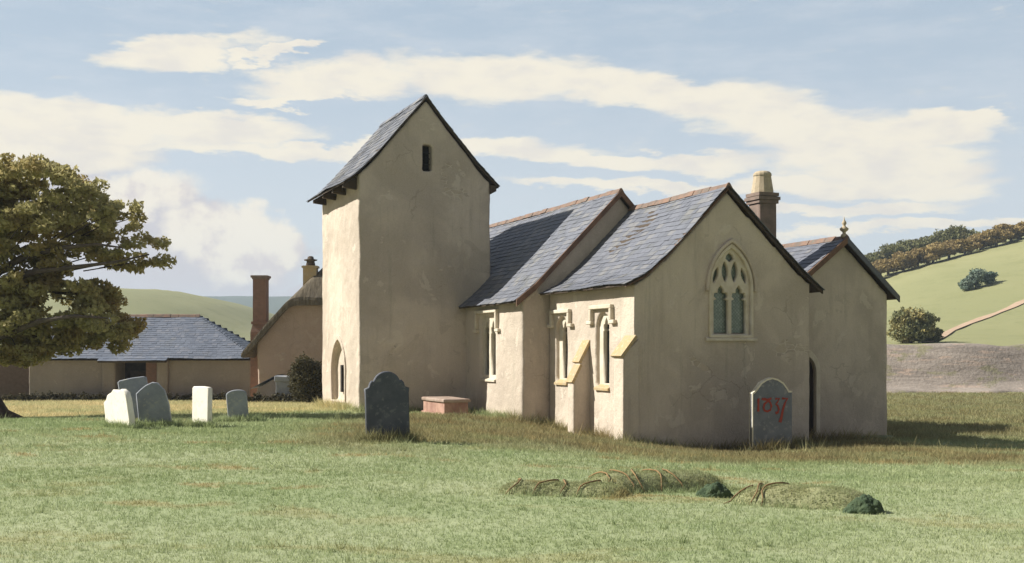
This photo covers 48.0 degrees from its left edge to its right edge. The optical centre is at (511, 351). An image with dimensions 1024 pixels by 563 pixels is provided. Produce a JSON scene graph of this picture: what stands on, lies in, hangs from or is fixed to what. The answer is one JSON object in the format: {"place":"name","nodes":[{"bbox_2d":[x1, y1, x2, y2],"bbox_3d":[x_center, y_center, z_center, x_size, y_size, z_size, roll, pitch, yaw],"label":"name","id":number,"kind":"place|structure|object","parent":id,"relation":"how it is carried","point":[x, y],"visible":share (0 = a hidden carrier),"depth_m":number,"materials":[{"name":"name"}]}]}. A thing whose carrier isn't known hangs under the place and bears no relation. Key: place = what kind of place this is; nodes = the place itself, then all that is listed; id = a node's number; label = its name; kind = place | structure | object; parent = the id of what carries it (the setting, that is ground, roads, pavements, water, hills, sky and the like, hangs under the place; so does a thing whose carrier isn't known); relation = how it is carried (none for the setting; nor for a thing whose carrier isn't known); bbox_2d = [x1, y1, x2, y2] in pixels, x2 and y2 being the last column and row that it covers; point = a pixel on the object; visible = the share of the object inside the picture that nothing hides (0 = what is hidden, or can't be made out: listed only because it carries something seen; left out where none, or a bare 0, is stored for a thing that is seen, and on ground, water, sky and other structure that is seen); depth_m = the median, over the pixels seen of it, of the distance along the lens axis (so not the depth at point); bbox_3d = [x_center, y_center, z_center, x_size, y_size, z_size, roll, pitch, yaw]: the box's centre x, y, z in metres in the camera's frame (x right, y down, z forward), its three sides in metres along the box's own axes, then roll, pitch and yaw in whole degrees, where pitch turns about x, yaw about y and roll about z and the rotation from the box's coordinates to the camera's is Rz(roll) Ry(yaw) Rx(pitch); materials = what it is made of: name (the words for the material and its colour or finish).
{"place":"outdoors","nodes":[
{"label":"outdoors","id":0,"kind":"place"},
{"bbox_2d":[0,236,1023,562],"bbox_3d":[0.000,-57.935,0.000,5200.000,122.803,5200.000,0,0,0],"label":"ground","id":1,"kind":"structure","parent":0,"point":[936,290],"depth_m":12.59,"materials":[{"name":"green plant"}]},
{"bbox_2d":[0,364,29,396],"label":"brick wall","id":2,"kind":"structure","parent":1,"relation":"on","point":[14,380],"depth_m":65.40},
{"bbox_2d":[0,152,176,417],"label":"tree","id":3,"kind":"object","parent":1,"relation":"on","point":[27,334],"visible":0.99,"depth_m":33.47,"materials":[{"name":"green plant"}]},
{"bbox_2d":[104,389,134,425],"bbox_3d":[-8.709,1.523,25.514,1.089,1.360,0.150,-7,-4,42],"label":"gravestone","id":4,"kind":"object","parent":1,"relation":"on","point":[118,405],"visible":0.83,"depth_m":25.37,"materials":[{"name":"white stone"}]},
{"bbox_2d":[118,376,147,417],"bbox_3d":[-8.793,1.422,27.009,0.660,1.620,0.120,-10,-2,-8],"label":"gravestone","id":5,"kind":"object","parent":1,"relation":"on","point":[133,386],"visible":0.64,"depth_m":26.96,"materials":[{"name":"grey stone"}]},
{"bbox_2d":[29,314,249,398],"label":"barn","id":6,"kind":"structure","parent":1,"relation":"on","point":[180,354],"depth_m":65.01,"materials":[{"name":"grey stone"}]},
{"bbox_2d":[130,371,145,377],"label":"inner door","id":7,"kind":"structure","parent":6,"relation":"in","point":[132,373],"depth_m":66.44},
{"bbox_2d":[136,382,171,423],"bbox_3d":[-8.203,1.466,26.387,0.740,1.520,0.120,-6,3,-8],"label":"gravestone","id":8,"kind":"object","parent":1,"relation":"on","point":[152,400],"visible":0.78,"depth_m":26.32,"materials":[{"name":"grey stone"}]},
{"bbox_2d":[1,390,319,402],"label":"weeds","id":9,"kind":"object","parent":1,"relation":"on","point":[259,397],"visible":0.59,"depth_m":63.78,"materials":[{"name":"green plant"}]},
{"bbox_2d":[192,386,211,422],"bbox_3d":[-7.170,1.530,26.597,0.660,1.440,0.130,1,1,42],"label":"gravestone","id":10,"kind":"object","parent":1,"relation":"on","point":[202,402],"visible":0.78,"depth_m":26.50,"materials":[{"name":"white stone"}]},
{"bbox_2d":[226,390,248,418],"bbox_3d":[-7.021,1.655,29.497,0.520,1.338,0.120,-5,1,-10],"label":"gravestone","id":11,"kind":"object","parent":1,"relation":"on","point":[237,401],"visible":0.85,"depth_m":29.43,"materials":[{"name":"grey stone"}]},
{"bbox_2d":[250,374,284,397],"bbox_3d":[-11.841,2.202,55.803,1.364,2.181,1.905,0,0,0],"label":"lean to","id":12,"kind":"object","parent":1,"relation":"on","point":[267,387],"visible":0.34,"depth_m":55.00,"materials":[{"name":"stone"}]},
{"bbox_2d":[241,256,322,396],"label":"cottage","id":13,"kind":"structure","parent":1,"relation":"on","point":[286,334],"depth_m":58.01,"materials":[{"name":"paint"}]},
{"bbox_2d":[274,376,292,396],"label":"stone pier","id":14,"kind":"structure","parent":1,"relation":"on","point":[281,385],"depth_m":54.20,"materials":[{"name":"grey stone"}]},
{"bbox_2d":[286,351,322,402],"bbox_3d":[-9.299,1.321,52.017,1.819,2.644,1.780,0,0,0],"label":"bush","id":15,"kind":"object","parent":1,"relation":"on","point":[306,376],"visible":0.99,"depth_m":51.57,"materials":[{"name":"green plant"}]},
{"bbox_2d":[364,371,409,437],"bbox_3d":[-2.392,1.309,22.070,0.865,1.848,0.130,-2,0,-14],"label":"gravestone","id":16,"kind":"object","parent":1,"relation":"on","point":[386,393],"visible":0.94,"depth_m":22.01,"materials":[{"name":"grey stone"}]},
{"bbox_2d":[421,396,470,414],"bbox_3d":[-2.099,1.917,36.322,0.924,0.926,2.235,0,0,-22],"label":"chest tomb","id":17,"kind":"object","parent":1,"relation":"on","point":[442,404],"visible":0.58,"depth_m":35.47,"materials":[{"name":"pink stone"}]},
{"bbox_2d":[503,478,626,496],"bbox_3d":[0.613,1.611,13.523,1.510,0.226,0.574,0,0,8],"label":"grave mound","id":18,"kind":"object","parent":1,"relation":"on","point":[563,491],"visible":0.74,"depth_m":13.34,"materials":[{"name":"green plant"}]},
{"bbox_2d":[306,94,899,449],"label":"church","id":19,"kind":"structure","parent":1,"relation":"on","point":[698,315],"depth_m":34.37,"materials":[{"name":"paint"}]},
{"bbox_2d":[340,365,343,391],"bbox_3d":[-5.918,0.950,40.057,0.077,0.940,0.200,0,0,-22],"label":"slit window","id":20,"kind":"structure","parent":19,"relation":"in","point":[341,366],"depth_m":39.98,"materials":[{"name":"black glass"}]},
{"bbox_2d":[473,309,500,381],"bbox_3d":[-0.713,-0.180,36.963,0.375,2.300,2.240,0,0,-22],"label":"window","id":21,"kind":"structure","parent":19,"relation":"in","point":[490,324],"depth_m":37.00,"materials":[{"name":"stone"}]},
{"bbox_2d":[547,309,573,384],"bbox_3d":[1.535,-0.115,33.843,0.382,2.210,1.660,0,0,-22],"label":"window","id":22,"kind":"structure","parent":19,"relation":"in","point":[563,357],"depth_m":34.02,"materials":[{"name":"stone"}]},
{"bbox_2d":[586,304,616,390],"bbox_3d":[2.542,-0.095,31.392,0.382,2.330,1.660,0,0,-22],"label":"window","id":23,"kind":"structure","parent":19,"relation":"in","point":[606,319],"depth_m":31.58,"materials":[{"name":"stone"}]},
{"bbox_2d":[705,238,757,340],"bbox_3d":[5.846,-1.650,30.871,1.600,2.740,0.305,0,0,-22],"label":"east window","id":24,"kind":"structure","parent":19,"relation":"in","point":[731,283],"depth_m":30.92,"materials":[{"name":"stone"}]},
{"bbox_2d":[809,350,819,440],"bbox_3d":[8.565,1.785,33.650,0.940,3.730,0.260,0,0,-22],"label":"door","id":25,"kind":"structure","parent":19,"relation":"in","point":[812,357],"depth_m":33.73,"materials":[{"name":"stone"}]},
{"bbox_2d":[588,468,717,493],"bbox_3d":[1.780,1.618,14.323,2.051,0.357,0.829,0,0,-31],"label":"grave mound","id":26,"kind":"object","parent":1,"relation":"on","point":[648,485],"visible":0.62,"depth_m":14.00,"materials":[{"name":"green plant"}]},
{"bbox_2d":[695,481,733,497],"bbox_3d":[2.399,1.722,13.627,0.461,0.366,0.305,0,0,0],"label":"mossy stone","id":27,"kind":"object","parent":1,"relation":"on","point":[717,489],"visible":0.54,"depth_m":13.53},
{"bbox_2d":[749,377,791,450],"bbox_3d":[6.655,1.910,29.541,1.120,2.472,0.200,0,0,-14],"label":"gravestone","id":28,"kind":"object","parent":1,"relation":"on","point":[770,407],"visible":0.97,"depth_m":29.46,"materials":[{"name":"stone"}]},
{"bbox_2d":[723,482,860,509],"bbox_3d":[3.238,1.625,12.928,1.579,0.282,0.828,0,0,23],"label":"grave mound","id":29,"kind":"object","parent":1,"relation":"on","point":[797,501],"visible":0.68,"depth_m":12.68,"materials":[{"name":"green plant"}]},
{"bbox_2d":[842,494,884,513],"bbox_3d":[3.731,1.714,12.196,0.465,0.398,0.340,0,0,0],"label":"mossy stone","id":30,"kind":"object","parent":1,"relation":"on","point":[863,504],"visible":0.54,"depth_m":12.10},
{"bbox_2d":[865,255,879,263],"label":"hedgerow tree","id":31,"kind":"object","parent":1,"relation":"on","point":[870,258],"visible":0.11,"depth_m":243.35,"materials":[{"name":"green plant"}]},
{"bbox_2d":[864,250,886,258],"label":"hedgerow tree","id":32,"kind":"object","parent":1,"relation":"on","point":[876,253],"visible":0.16,"depth_m":246.81,"materials":[{"name":"green plant"}]},
{"bbox_2d":[871,263,888,274],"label":"hedgerow tree","id":33,"kind":"object","parent":1,"relation":"on","point":[880,268],"visible":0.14,"depth_m":229.37,"materials":[{"name":"brown plant"}]},
{"bbox_2d":[872,258,909,275],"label":"hedgerow tree","id":34,"kind":"object","parent":1,"relation":"on","point":[886,261],"visible":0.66,"depth_m":231.20,"materials":[{"name":"brown plant"}]},
{"bbox_2d":[876,243,909,259],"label":"hedgerow tree","id":35,"kind":"object","parent":1,"relation":"on","point":[891,249],"visible":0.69,"depth_m":244.14,"materials":[{"name":"green plant"}]},
{"bbox_2d":[889,251,918,271],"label":"hedgerow tree","id":36,"kind":"object","parent":1,"relation":"on","point":[906,258],"visible":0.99,"depth_m":229.70,"materials":[{"name":"brown plant"}]},
{"bbox_2d":[895,239,915,250],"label":"hedgerow tree","id":37,"kind":"object","parent":1,"relation":"on","point":[907,243],"visible":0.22,"depth_m":247.91,"materials":[{"name":"green plant"}]},
{"bbox_2d":[887,305,940,342],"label":"hawthorn","id":38,"kind":"object","parent":1,"relation":"on","point":[907,325],"visible":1,"depth_m":114.30,"materials":[{"name":"green plant"}]},
{"bbox_2d":[907,248,931,266],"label":"hedgerow tree","id":39,"kind":"object","parent":1,"relation":"on","point":[920,259],"visible":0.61,"depth_m":231.16,"materials":[{"name":"brown plant"}]},
{"bbox_2d":[912,235,935,248],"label":"hedgerow tree","id":40,"kind":"object","parent":1,"relation":"on","point":[921,242],"visible":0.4,"depth_m":244.31,"materials":[{"name":"green plant"}]},
{"bbox_2d":[919,243,948,263],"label":"hedgerow tree","id":41,"kind":"object","parent":1,"relation":"on","point":[935,251],"visible":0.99,"depth_m":229.32,"materials":[{"name":"brown plant"}]},
{"bbox_2d":[924,327,944,341],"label":"hawthorn","id":42,"kind":"object","parent":1,"relation":"on","point":[938,332],"visible":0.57,"depth_m":116.05,"materials":[{"name":"green plant"}]},
{"bbox_2d":[930,229,948,255],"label":"hedgerow tree","id":43,"kind":"object","parent":1,"relation":"on","point":[938,237],"visible":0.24,"depth_m":247.61,"materials":[{"name":"green plant"}]},
{"bbox_2d":[930,239,962,258],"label":"hedgerow tree","id":44,"kind":"object","parent":1,"relation":"on","point":[949,251],"visible":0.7,"depth_m":231.04,"materials":[{"name":"brown plant"}]},
{"bbox_2d":[941,224,980,240],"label":"hedgerow tree","id":45,"kind":"object","parent":1,"relation":"on","point":[954,232],"visible":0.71,"depth_m":243.89,"materials":[{"name":"green plant"}]},
{"bbox_2d":[957,278,974,290],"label":"gorse","id":46,"kind":"object","parent":1,"relation":"on","point":[965,284],"visible":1,"depth_m":182.57,"materials":[{"name":"green plant"}]},
{"bbox_2d":[950,238,982,255],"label":"hedgerow tree","id":47,"kind":"object","parent":1,"relation":"on","point":[968,246],"visible":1,"depth_m":229.44,"materials":[{"name":"brown plant"}]},
{"bbox_2d":[966,268,986,287],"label":"gorse","id":48,"kind":"object","parent":1,"relation":"on","point":[976,275],"visible":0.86,"depth_m":183.27,"materials":[{"name":"green plant"}]},
{"bbox_2d":[968,233,994,249],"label":"hedgerow tree","id":49,"kind":"object","parent":1,"relation":"on","point":[981,239],"visible":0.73,"depth_m":231.44,"materials":[{"name":"brown plant"}]},
{"bbox_2d":[983,271,998,283],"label":"gorse","id":50,"kind":"object","parent":1,"relation":"on","point":[990,276],"visible":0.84,"depth_m":184.49,"materials":[{"name":"green plant"}]},
{"bbox_2d":[981,227,1013,246],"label":"hedgerow tree","id":51,"kind":"object","parent":1,"relation":"on","point":[996,235],"visible":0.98,"depth_m":229.67,"materials":[{"name":"brown plant"}]},
{"bbox_2d":[992,223,1021,241],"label":"hedgerow tree","id":52,"kind":"object","parent":1,"relation":"on","point":[1009,227],"visible":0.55,"depth_m":231.78,"materials":[{"name":"brown plant"}]},
{"bbox_2d":[1013,221,1023,236],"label":"hedgerow tree","id":53,"kind":"object","parent":1,"relation":"on","point":[1019,226],"visible":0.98,"depth_m":230.13,"materials":[{"name":"brown plant"}]},
{"bbox_2d":[0,0,1023,295],"label":"sky","id":54,"kind":"structure","parent":0,"point":[896,120],"materials":[{"name":"blue"}]},
{"bbox_2d":[886,343,1023,392],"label":"stone wall","id":55,"kind":"structure","parent":0,"point":[955,367],"depth_m":85.53,"materials":[{"name":"grey stone"}]},
{"bbox_2d":[922,299,1023,341],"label":"path","id":56,"kind":"structure","parent":0,"point":[951,330],"depth_m":149.28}
]}

